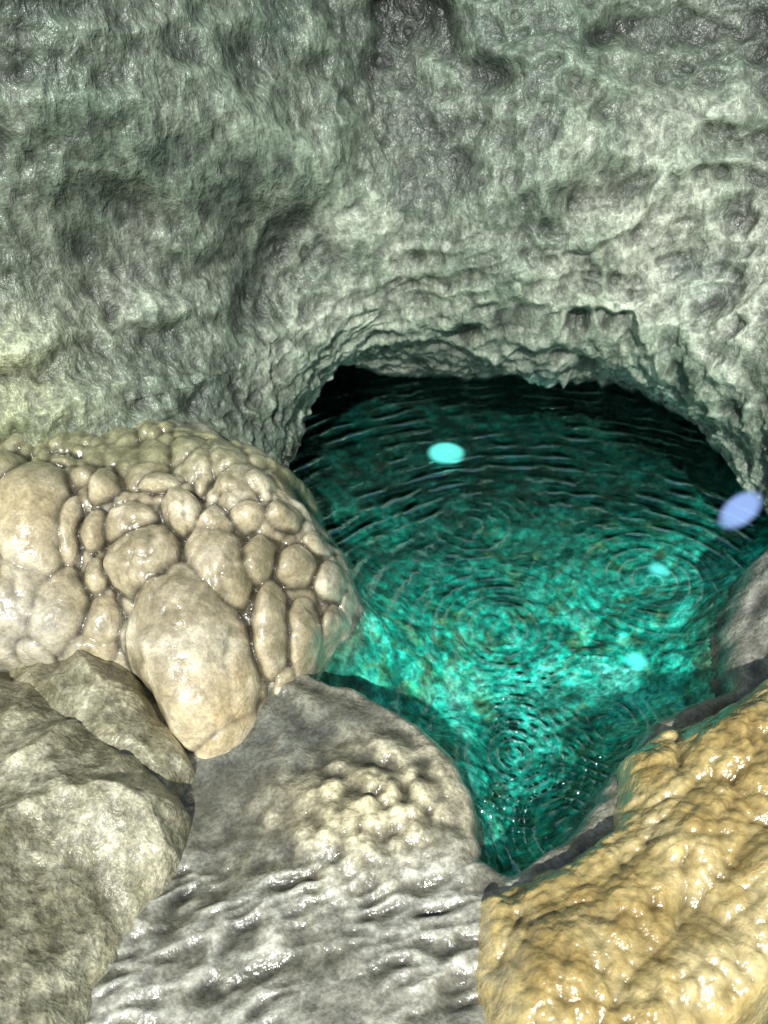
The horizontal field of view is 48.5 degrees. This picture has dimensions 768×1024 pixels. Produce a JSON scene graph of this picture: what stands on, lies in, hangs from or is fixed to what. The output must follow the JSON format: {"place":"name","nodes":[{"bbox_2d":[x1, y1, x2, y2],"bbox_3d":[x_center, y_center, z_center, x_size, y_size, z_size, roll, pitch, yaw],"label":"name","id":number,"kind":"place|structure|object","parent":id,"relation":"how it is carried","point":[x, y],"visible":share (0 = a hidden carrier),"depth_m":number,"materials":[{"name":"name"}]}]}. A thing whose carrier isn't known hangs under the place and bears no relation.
{"place":"outdoors","nodes":[
{"label":"outdoors","id":0,"kind":"place"},
{"bbox_2d":[0,0,767,515],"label":"cave wall","id":1,"kind":"structure","parent":0,"point":[260,224],"depth_m":2.28,"materials":[{"name":"grey stone"}]},
{"bbox_2d":[0,419,767,1023],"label":"cave floor","id":2,"kind":"structure","parent":0,"point":[334,867],"depth_m":1.56,"materials":[{"name":"grey stone"}]},
{"bbox_2d":[0,678,191,1023],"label":"limestone boulder","id":3,"kind":"object","parent":2,"relation":"on","point":[94,832],"visible":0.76,"depth_m":1.51,"materials":[{"name":"grey stone"}]},
{"bbox_2d":[8,649,195,798],"bbox_3d":[-0.622,0.481,1.878,0.694,0.316,0.381,29,48,30],"label":"limestone boulder","id":4,"kind":"object","parent":2,"relation":"on","point":[108,703],"visible":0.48,"depth_m":1.77,"materials":[{"name":"grey stone"}]},
{"bbox_2d":[0,420,366,758],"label":"bulbous flowstone","id":5,"kind":"object","parent":2,"relation":"attached to","point":[201,586],"visible":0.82,"depth_m":1.91,"materials":[{"name":"beige stone"}]},
{"bbox_2d":[475,678,767,1023],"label":"tan flowstone","id":6,"kind":"object","parent":2,"relation":"attached to","point":[652,908],"visible":0.92,"depth_m":1.41,"materials":[{"name":"beige stone"}]},
{"bbox_2d":[289,365,767,875],"bbox_3d":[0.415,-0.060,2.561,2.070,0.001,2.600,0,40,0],"label":"pool water","id":7,"kind":"structure","parent":0,"point":[480,465],"depth_m":2.56,"materials":[{"name":"teal liquid"}]}
]}

